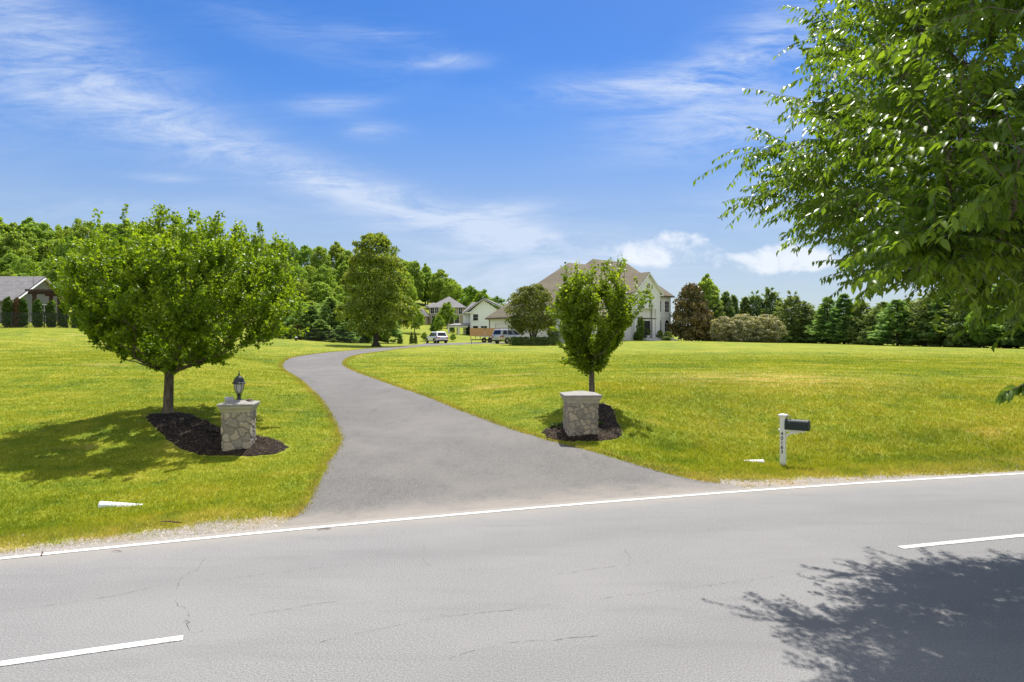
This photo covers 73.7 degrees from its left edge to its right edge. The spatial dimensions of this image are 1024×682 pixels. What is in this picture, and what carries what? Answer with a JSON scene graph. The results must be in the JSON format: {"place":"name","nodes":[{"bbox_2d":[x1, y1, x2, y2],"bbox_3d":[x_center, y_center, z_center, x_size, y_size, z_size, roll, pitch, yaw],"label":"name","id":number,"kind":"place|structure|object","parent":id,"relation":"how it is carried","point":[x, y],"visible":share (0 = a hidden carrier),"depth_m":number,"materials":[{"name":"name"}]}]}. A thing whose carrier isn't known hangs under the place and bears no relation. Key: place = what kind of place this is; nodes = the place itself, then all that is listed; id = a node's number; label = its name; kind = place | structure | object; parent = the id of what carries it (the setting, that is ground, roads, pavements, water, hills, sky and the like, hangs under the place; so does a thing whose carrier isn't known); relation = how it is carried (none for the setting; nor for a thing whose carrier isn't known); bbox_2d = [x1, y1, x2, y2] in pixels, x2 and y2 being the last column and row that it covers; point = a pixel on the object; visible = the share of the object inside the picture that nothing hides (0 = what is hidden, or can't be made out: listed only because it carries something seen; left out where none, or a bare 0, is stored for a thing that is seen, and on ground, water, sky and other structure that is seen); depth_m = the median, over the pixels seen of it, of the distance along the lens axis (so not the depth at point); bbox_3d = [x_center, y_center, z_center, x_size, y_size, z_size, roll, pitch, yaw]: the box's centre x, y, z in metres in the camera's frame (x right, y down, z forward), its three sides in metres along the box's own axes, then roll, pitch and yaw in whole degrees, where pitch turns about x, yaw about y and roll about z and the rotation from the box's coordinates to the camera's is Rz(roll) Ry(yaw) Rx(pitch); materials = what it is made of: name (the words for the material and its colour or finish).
{"place":"outdoors","nodes":[
{"label":"outdoors","id":0,"kind":"place"},
{"bbox_2d":[0,471,1023,681],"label":"road","id":1,"kind":"structure","parent":0,"point":[866,598],"depth_m":7.78,"materials":[{"name":"asphalt"}]},
{"bbox_2d":[46,525,811,656],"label":"road cracks","id":2,"kind":"object","parent":1,"relation":"on","point":[410,621],"visible":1,"depth_m":7.45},
{"bbox_2d":[0,473,1023,558],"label":"edge line","id":3,"kind":"object","parent":1,"relation":"on","point":[87,549],"visible":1,"depth_m":11.32,"materials":[{"name":"paint"}]},
{"bbox_2d":[0,534,1023,665],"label":"dashes","id":4,"kind":"object","parent":1,"relation":"on","point":[83,651],"visible":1,"depth_m":6.49,"materials":[{"name":"paint"}]},
{"bbox_2d":[0,296,1023,553],"bbox_3d":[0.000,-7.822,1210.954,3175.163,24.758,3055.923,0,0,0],"label":"ground","id":5,"kind":"structure","parent":0,"point":[284,344],"depth_m":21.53,"materials":[{"name":"plant"}]},
{"bbox_2d":[0,217,10,236],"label":"broadleaf tree","id":6,"kind":"object","parent":5,"relation":"on","point":[5,226],"visible":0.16,"depth_m":207.28,"materials":[{"name":"green plant"}]},
{"bbox_2d":[1,296,13,327],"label":"arborvitae","id":7,"kind":"object","parent":5,"relation":"on","point":[7,305],"visible":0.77,"depth_m":61.75,"materials":[{"name":"green plant"}]},
{"bbox_2d":[0,249,20,272],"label":"broadleaf tree","id":8,"kind":"object","parent":5,"relation":"on","point":[6,260],"visible":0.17,"depth_m":152.10,"materials":[{"name":"green plant"}]},
{"bbox_2d":[12,297,20,327],"bbox_3d":[-45.204,-2.546,62.297,0.866,3.038,0.820,0,0,17],"label":"arborvitae","id":9,"kind":"object","parent":5,"relation":"on","point":[15,307],"visible":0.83,"depth_m":62.09,"materials":[{"name":"brown plant"}]},
{"bbox_2d":[0,227,35,273],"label":"broadleaf tree","id":10,"kind":"object","parent":5,"relation":"on","point":[14,241],"visible":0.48,"depth_m":167.62,"materials":[{"name":"green plant"}]},
{"bbox_2d":[18,297,28,327],"bbox_3d":[-44.876,-2.583,62.616,1.038,2.934,1.104,0,0,27],"label":"arborvitae","id":11,"kind":"object","parent":5,"relation":"on","point":[22,306],"visible":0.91,"depth_m":62.41,"materials":[{"name":"green plant"}]},
{"bbox_2d":[9,254,42,275],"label":"broadleaf tree","id":12,"kind":"object","parent":5,"relation":"on","point":[24,263],"visible":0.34,"depth_m":135.12,"materials":[{"name":"green plant"}]},
{"bbox_2d":[21,226,41,261],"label":"broadleaf tree","id":13,"kind":"object","parent":5,"relation":"on","point":[30,237],"visible":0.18,"depth_m":179.39,"materials":[{"name":"green plant"}]},
{"bbox_2d":[0,276,67,322],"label":"grey roofed house","id":14,"kind":"structure","parent":5,"relation":"on","point":[12,287],"depth_m":83.29,"materials":[{"name":"grey"}]},
{"bbox_2d":[31,299,42,327],"bbox_3d":[-43.915,-2.541,63.187,1.072,2.817,1.008,0,0,37],"label":"arborvitae","id":15,"kind":"object","parent":5,"relation":"on","point":[37,307],"visible":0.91,"depth_m":62.99,"materials":[{"name":"green plant"}]},
{"bbox_2d":[21,221,56,246],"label":"broadleaf tree","id":16,"kind":"object","parent":5,"relation":"on","point":[38,229],"visible":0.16,"depth_m":199.11,"materials":[{"name":"green plant"}]},
{"bbox_2d":[35,258,49,275],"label":"broadleaf tree","id":17,"kind":"object","parent":5,"relation":"on","point":[42,264],"visible":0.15,"depth_m":147.85,"materials":[{"name":"green plant"}]},
{"bbox_2d":[33,238,52,261],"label":"broadleaf tree","id":18,"kind":"object","parent":5,"relation":"on","point":[42,243],"visible":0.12,"depth_m":179.31,"materials":[{"name":"green plant"}]},
{"bbox_2d":[25,289,67,325],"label":"pergola","id":19,"kind":"object","parent":5,"relation":"on","point":[50,293],"visible":0.35,"depth_m":73.88,"materials":[{"name":"brown wood"}]},
{"bbox_2d":[45,300,56,327],"bbox_3d":[-43.070,-2.493,63.786,1.082,2.705,1.018,0,0,37],"label":"arborvitae","id":20,"kind":"object","parent":5,"relation":"on","point":[51,307],"visible":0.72,"depth_m":63.58,"materials":[{"name":"green plant"}]},
{"bbox_2d":[38,238,65,268],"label":"broadleaf tree","id":21,"kind":"object","parent":5,"relation":"on","point":[46,248],"visible":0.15,"depth_m":178.50,"materials":[{"name":"green plant"}]},
{"bbox_2d":[45,256,67,282],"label":"broadleaf tree","id":22,"kind":"object","parent":5,"relation":"on","point":[51,275],"visible":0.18,"depth_m":145.26,"materials":[{"name":"green plant"}]},
{"bbox_2d":[57,304,68,327],"bbox_3d":[-42.322,-2.437,64.385,0.986,2.605,1.048,0,0,31],"label":"arborvitae","id":23,"kind":"object","parent":5,"relation":"on","point":[60,310],"visible":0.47,"depth_m":64.15,"materials":[{"name":"green plant"}]},
{"bbox_2d":[47,235,79,263],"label":"broadleaf tree","id":24,"kind":"object","parent":5,"relation":"on","point":[68,241],"visible":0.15,"depth_m":171.09,"materials":[{"name":"green plant"}]},
{"bbox_2d":[62,218,94,246],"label":"broadleaf tree","id":25,"kind":"object","parent":5,"relation":"on","point":[78,228],"visible":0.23,"depth_m":198.41,"materials":[{"name":"green plant"}]},
{"bbox_2d":[94,222,122,245],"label":"broadleaf tree","id":26,"kind":"object","parent":5,"relation":"on","point":[106,228],"visible":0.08,"depth_m":200.21,"materials":[{"name":"green plant"}]},
{"bbox_2d":[98,501,141,507],"bbox_3d":[-7.006,2.956,12.266,0.720,0.188,0.212,0,0,-12],"label":"drain pipe","id":27,"kind":"object","parent":5,"relation":"on","point":[106,503],"visible":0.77,"depth_m":12.19,"materials":[{"name":"white plastic"}]},
{"bbox_2d":[112,219,136,245],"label":"broadleaf tree","id":28,"kind":"object","parent":5,"relation":"on","point":[120,230],"visible":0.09,"depth_m":200.40,"materials":[{"name":"green plant"}]},
{"bbox_2d":[166,223,186,248],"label":"broadleaf tree","id":29,"kind":"object","parent":5,"relation":"on","point":[176,236],"visible":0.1,"depth_m":212.31,"materials":[{"name":"green plant"}]},
{"bbox_2d":[0,312,359,342],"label":"metal fence","id":30,"kind":"object","parent":5,"relation":"on","point":[346,336],"visible":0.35,"depth_m":61.64,"materials":[{"name":"metal"}]},
{"bbox_2d":[142,410,288,456],"bbox_3d":[-8.000,2.330,17.432,6.330,0.747,1.816,0,0,37],"label":"mulch bed","id":31,"kind":"object","parent":5,"relation":"on","point":[191,433],"visible":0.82,"depth_m":16.86,"materials":[{"name":"brown wood"}]},
{"bbox_2d":[29,200,309,413],"bbox_3d":[-9.253,-0.926,19.332,6.878,6.213,6.978,0,0,0],"label":"maple tree","id":32,"kind":"object","parent":31,"relation":"on","point":[111,306],"visible":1,"depth_m":17.81,"materials":[{"name":"green plant"}]},
{"bbox_2d":[216,399,259,450],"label":"stone pillar","id":33,"kind":"structure","parent":31,"relation":"on","point":[238,425],"depth_m":15.95,"materials":[{"name":"stone"}]},
{"bbox_2d":[232,372,245,399],"bbox_3d":[-6.504,1.048,16.264,0.316,0.715,0.316,0,0,-20],"label":"lantern","id":34,"kind":"object","parent":33,"relation":"on","point":[239,382],"visible":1,"depth_m":16.21,"materials":[{"name":"black paint"}]},
{"bbox_2d":[285,241,297,263],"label":"broadleaf tree","id":35,"kind":"object","parent":5,"relation":"on","point":[293,248],"visible":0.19,"depth_m":213.16,"materials":[{"name":"green plant"}]},
{"bbox_2d":[287,263,307,286],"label":"broadleaf tree","id":36,"kind":"object","parent":5,"relation":"on","point":[304,273],"visible":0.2,"depth_m":167.11,"materials":[{"name":"green plant"}]},
{"bbox_2d":[293,277,309,308],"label":"broadleaf tree","id":37,"kind":"object","parent":5,"relation":"on","point":[302,289],"visible":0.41,"depth_m":144.30,"materials":[{"name":"green plant"}]},
{"bbox_2d":[293,245,312,267],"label":"broadleaf tree","id":38,"kind":"object","parent":5,"relation":"on","point":[303,254],"visible":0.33,"depth_m":207.82,"materials":[{"name":"green plant"}]},
{"bbox_2d":[302,265,315,287],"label":"broadleaf tree","id":39,"kind":"object","parent":5,"relation":"on","point":[309,269],"visible":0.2,"depth_m":178.62,"materials":[{"name":"green plant"}]},
{"bbox_2d":[292,305,327,336],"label":"pine tree","id":40,"kind":"object","parent":5,"relation":"on","point":[313,317],"visible":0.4,"depth_m":83.29,"materials":[{"name":"green plant"}]},
{"bbox_2d":[305,282,334,303],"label":"broadleaf tree","id":41,"kind":"object","parent":5,"relation":"on","point":[325,290],"visible":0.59,"depth_m":141.22,"materials":[{"name":"green plant"}]},
{"bbox_2d":[305,320,335,339],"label":"tree","id":42,"kind":"object","parent":5,"relation":"on","point":[324,327],"visible":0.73,"depth_m":78.48,"materials":[{"name":"green plant"}]},
{"bbox_2d":[308,246,335,275],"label":"broadleaf tree","id":43,"kind":"object","parent":5,"relation":"on","point":[317,260],"visible":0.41,"depth_m":200.48,"materials":[{"name":"green plant"}]},
{"bbox_2d":[310,264,337,297],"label":"broadleaf tree","id":44,"kind":"object","parent":5,"relation":"on","point":[321,273],"visible":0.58,"depth_m":167.92,"materials":[{"name":"green plant"}]},
{"bbox_2d":[316,297,348,339],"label":"pine tree","id":45,"kind":"object","parent":5,"relation":"on","point":[329,308],"visible":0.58,"depth_m":81.38,"materials":[{"name":"green plant"}]},
{"bbox_2d":[328,241,344,273],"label":"broadleaf tree","id":46,"kind":"object","parent":5,"relation":"on","point":[336,249],"visible":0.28,"depth_m":210.62,"materials":[{"name":"green plant"}]},
{"bbox_2d":[333,260,348,285],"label":"broadleaf tree","id":47,"kind":"object","parent":5,"relation":"on","point":[341,269],"visible":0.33,"depth_m":176.06,"materials":[{"name":"green plant"}]},
{"bbox_2d":[330,322,360,341],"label":"pine tree","id":48,"kind":"object","parent":5,"relation":"on","point":[338,334],"visible":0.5,"depth_m":79.62,"materials":[{"name":"green plant"}]},
{"bbox_2d":[334,250,358,274],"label":"broadleaf tree","id":49,"kind":"object","parent":5,"relation":"on","point":[345,255],"visible":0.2,"depth_m":205.70,"materials":[{"name":"green plant"}]},
{"bbox_2d":[333,231,418,345],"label":"oak tree","id":50,"kind":"object","parent":5,"relation":"on","point":[380,292],"visible":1,"depth_m":68.71,"materials":[{"name":"green plant"}]},
{"bbox_2d":[379,314,404,342],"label":"pine tree","id":51,"kind":"object","parent":5,"relation":"on","point":[395,333],"visible":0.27,"depth_m":91.75,"materials":[{"name":"green plant"}]},
{"bbox_2d":[398,271,417,302],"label":"broadleaf tree","id":52,"kind":"object","parent":5,"relation":"on","point":[413,289],"visible":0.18,"depth_m":163.84,"materials":[{"name":"green plant"}]},
{"bbox_2d":[405,304,425,332],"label":"young tree","id":53,"kind":"object","parent":5,"relation":"on","point":[419,316],"visible":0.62,"depth_m":111.42,"materials":[{"name":"green plant"}]},
{"bbox_2d":[406,260,425,299],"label":"broadleaf tree","id":54,"kind":"object","parent":5,"relation":"on","point":[414,271],"visible":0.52,"depth_m":197.02,"materials":[{"name":"green plant"}]},
{"bbox_2d":[420,272,434,304],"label":"broadleaf tree","id":55,"kind":"object","parent":5,"relation":"on","point":[427,275],"visible":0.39,"depth_m":206.65,"materials":[{"name":"green plant"}]},
{"bbox_2d":[426,269,450,302],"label":"broadleaf tree","id":56,"kind":"object","parent":5,"relation":"on","point":[439,275],"visible":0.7,"depth_m":197.59,"materials":[{"name":"green plant"}]},
{"bbox_2d":[432,314,445,330],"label":"young tree","id":57,"kind":"object","parent":5,"relation":"on","point":[437,323],"visible":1,"depth_m":124.65,"materials":[{"name":"green plant"}]},
{"bbox_2d":[417,297,466,324],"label":"stone house","id":58,"kind":"structure","parent":5,"relation":"on","point":[434,308],"depth_m":172.00,"materials":[{"name":"grey"}]},
{"bbox_2d":[436,302,457,327],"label":"young tree","id":59,"kind":"object","parent":5,"relation":"on","point":[449,313],"visible":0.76,"depth_m":149.19,"materials":[{"name":"green plant"}]},
{"bbox_2d":[439,279,461,299],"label":"broadleaf tree","id":60,"kind":"object","parent":5,"relation":"on","point":[452,287],"visible":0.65,"depth_m":194.34,"materials":[{"name":"green plant"}]},
{"bbox_2d":[457,285,477,306],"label":"young tree","id":61,"kind":"object","parent":5,"relation":"on","point":[470,291],"visible":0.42,"depth_m":176.63,"materials":[{"name":"green plant"}]},
{"bbox_2d":[447,298,501,336],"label":"white gabled house","id":62,"kind":"structure","parent":5,"relation":"on","point":[475,314],"depth_m":135.10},
{"bbox_2d":[469,289,490,303],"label":"young tree","id":63,"kind":"object","parent":5,"relation":"on","point":[480,295],"visible":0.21,"depth_m":163.53,"materials":[{"name":"green plant"}]},
{"bbox_2d":[1,463,1023,554],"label":"gravel","id":64,"kind":"structure","parent":5,"relation":"on","point":[750,487],"depth_m":10.72,"materials":[{"name":"gravel"}]},
{"bbox_2d":[503,283,561,336],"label":"spreading tree","id":65,"kind":"object","parent":5,"relation":"on","point":[539,294],"visible":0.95,"depth_m":79.36,"materials":[{"name":"green plant"}]},
{"bbox_2d":[485,259,679,342],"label":"white house","id":66,"kind":"structure","parent":5,"relation":"on","point":[660,319],"depth_m":100.66,"materials":[{"name":"paint"}]},
{"bbox_2d":[541,402,623,441],"bbox_3d":[2.363,2.130,18.255,2.006,0.727,4.047,0,0,34],"label":"mulch bed","id":67,"kind":"object","parent":5,"relation":"on","point":[609,428],"visible":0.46,"depth_m":17.33,"materials":[{"name":"brown wood"}]},
{"bbox_2d":[559,391,602,436],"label":"stone pillar","id":68,"kind":"structure","parent":67,"relation":"on","point":[580,414],"depth_m":16.88,"materials":[{"name":"stone"}]},
{"bbox_2d":[545,254,654,391],"bbox_3d":[2.654,-0.342,20.182,2.712,4.562,2.941,0,0,-38],"label":"maple tree","id":69,"kind":"object","parent":67,"relation":"on","point":[580,317],"visible":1,"depth_m":19.83,"materials":[{"name":"green plant"}]},
{"bbox_2d":[636,316,644,340],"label":"boxwood shrub","id":70,"kind":"object","parent":5,"relation":"on","point":[639,333],"visible":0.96,"depth_m":96.68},
{"bbox_2d":[666,282,715,340],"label":"magnolia tree","id":71,"kind":"object","parent":5,"relation":"on","point":[698,314],"visible":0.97,"depth_m":102.74,"materials":[{"name":"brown plant"}]},
{"bbox_2d":[697,273,727,316],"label":"broadleaf tree","id":72,"kind":"object","parent":5,"relation":"on","point":[711,290],"visible":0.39,"depth_m":114.69,"materials":[{"name":"green plant"}]},
{"bbox_2d":[709,301,725,319],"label":"cedar tree","id":73,"kind":"object","parent":5,"relation":"on","point":[716,308],"visible":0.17,"depth_m":112.59,"materials":[{"name":"green plant"}]},
{"bbox_2d":[707,316,740,341],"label":"flowering shrub","id":74,"kind":"object","parent":5,"relation":"on","point":[724,326],"visible":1,"depth_m":100.04,"materials":[{"name":"plant"}]},
{"bbox_2d":[720,291,735,328],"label":"cedar tree","id":75,"kind":"object","parent":5,"relation":"on","point":[727,301],"visible":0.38,"depth_m":115.45,"materials":[{"name":"green plant"}]},
{"bbox_2d":[729,294,741,316],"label":"cedar tree","id":76,"kind":"object","parent":5,"relation":"on","point":[735,302],"visible":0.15,"depth_m":117.43,"materials":[{"name":"green plant"}]},
{"bbox_2d":[739,296,753,317],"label":"cedar tree","id":77,"kind":"object","parent":5,"relation":"on","point":[744,304],"visible":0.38,"depth_m":117.58,"materials":[{"name":"green plant"}]},
{"bbox_2d":[730,313,763,342],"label":"flowering shrub","id":78,"kind":"object","parent":5,"relation":"on","point":[743,322],"visible":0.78,"depth_m":100.27,"materials":[{"name":"plant"}]},
{"bbox_2d":[740,290,771,316],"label":"cedar tree","id":79,"kind":"object","parent":5,"relation":"on","point":[755,300],"visible":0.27,"depth_m":117.23,"materials":[{"name":"green plant"}]},
{"bbox_2d":[747,314,787,342],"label":"flowering shrub","id":80,"kind":"object","parent":5,"relation":"on","point":[771,324],"visible":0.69,"depth_m":101.23,"materials":[{"name":"plant"}]},
{"bbox_2d":[756,287,788,341],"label":"cedar tree","id":81,"kind":"object","parent":5,"relation":"on","point":[770,298],"visible":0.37,"depth_m":116.28,"materials":[{"name":"green plant"}]},
{"bbox_2d":[763,326,794,342],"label":"bush","id":82,"kind":"object","parent":5,"relation":"on","point":[787,337],"visible":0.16,"depth_m":108.38,"materials":[{"name":"green plant"}]},
{"bbox_2d":[773,290,811,342],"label":"cedar tree","id":83,"kind":"object","parent":5,"relation":"on","point":[788,309],"visible":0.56,"depth_m":111.20,"materials":[{"name":"green plant"}]},
{"bbox_2d":[778,414,809,465],"bbox_3d":[6.705,2.468,16.226,0.706,1.452,0.231,0,0,36],"label":"mailbox","id":84,"kind":"object","parent":5,"relation":"on","point":[793,426],"visible":0.99,"depth_m":16.26,"materials":[{"name":"white paint"}]},
{"bbox_2d":[789,301,816,342],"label":"cedar tree","id":85,"kind":"object","parent":5,"relation":"on","point":[808,309],"visible":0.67,"depth_m":109.34,"materials":[{"name":"green plant"}]},
{"bbox_2d":[803,296,841,343],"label":"pine tree","id":86,"kind":"object","parent":5,"relation":"on","point":[822,315],"visible":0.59,"depth_m":105.47,"materials":[{"name":"green plant"}]},
{"bbox_2d":[821,293,860,343],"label":"pine tree","id":87,"kind":"object","parent":5,"relation":"on","point":[840,307],"visible":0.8,"depth_m":102.49,"materials":[{"name":"green plant"}]},
{"bbox_2d":[693,0,1023,404],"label":"elm tree","id":88,"kind":"object","parent":5,"relation":"on","point":[956,224],"visible":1,"depth_m":6.50,"materials":[{"name":"green plant"}]},
{"bbox_2d":[839,301,880,344],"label":"cedar tree","id":89,"kind":"object","parent":5,"relation":"on","point":[858,311],"visible":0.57,"depth_m":100.29,"materials":[{"name":"green plant"}]},
{"bbox_2d":[854,305,892,344],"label":"cedar tree","id":90,"kind":"object","parent":5,"relation":"on","point":[872,316],"visible":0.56,"depth_m":97.62,"materials":[{"name":"green plant"}]},
{"bbox_2d":[865,299,924,345],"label":"pine tree","id":91,"kind":"object","parent":5,"relation":"on","point":[881,336],"visible":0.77,"depth_m":93.32,"materials":[{"name":"green plant"}]},
{"bbox_2d":[894,292,947,346],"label":"cedar tree","id":92,"kind":"object","parent":5,"relation":"on","point":[921,311],"visible":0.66,"depth_m":90.76,"materials":[{"name":"green plant"}]},
{"bbox_2d":[915,286,963,346],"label":"pine tree","id":93,"kind":"object","parent":5,"relation":"on","point":[935,306],"visible":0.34,"depth_m":89.26,"materials":[{"name":"green plant"}]},
{"bbox_2d":[929,291,992,347],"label":"cedar tree","id":94,"kind":"object","parent":5,"relation":"on","point":[954,326],"visible":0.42,"depth_m":85.36,"materials":[{"name":"green plant"}]},
{"bbox_2d":[962,296,1001,347],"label":"broadleaf tree","id":95,"kind":"object","parent":5,"relation":"on","point":[989,327],"visible":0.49,"depth_m":81.29,"materials":[{"name":"green plant"}]},
{"bbox_2d":[970,280,1023,347],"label":"pine tree","id":96,"kind":"object","parent":5,"relation":"on","point":[991,341],"visible":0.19,"depth_m":80.90,"materials":[{"name":"green plant"}]},
{"bbox_2d":[992,282,1023,346],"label":"pine tree","id":97,"kind":"object","parent":5,"relation":"on","point":[1019,332],"visible":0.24,"depth_m":78.19,"materials":[{"name":"green plant"}]},
{"bbox_2d":[0,0,1023,324],"label":"sky","id":98,"kind":"structure","parent":0,"point":[498,145],"materials":[{"name":"blue"}]},
{"bbox_2d":[282,342,743,526],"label":"driveway","id":99,"kind":"structure","parent":0,"point":[403,452],"depth_m":14.76,"materials":[{"name":"asphalt"}]},
{"bbox_2d":[425,332,447,342],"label":"white suv","id":100,"kind":"object","parent":99,"relation":"on","point":[435,337],"visible":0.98,"depth_m":94.48,"materials":[{"name":"paint"}]},
{"bbox_2d":[470,328,499,342],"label":"utility trailer","id":101,"kind":"object","parent":99,"relation":"on","point":[475,332],"visible":0.88,"depth_m":90.05,"materials":[{"name":"brown wood"}]},
{"bbox_2d":[491,328,525,343],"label":"silver suv","id":102,"kind":"object","parent":99,"relation":"on","point":[503,334],"visible":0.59,"depth_m":84.42,"materials":[{"name":"paint"}]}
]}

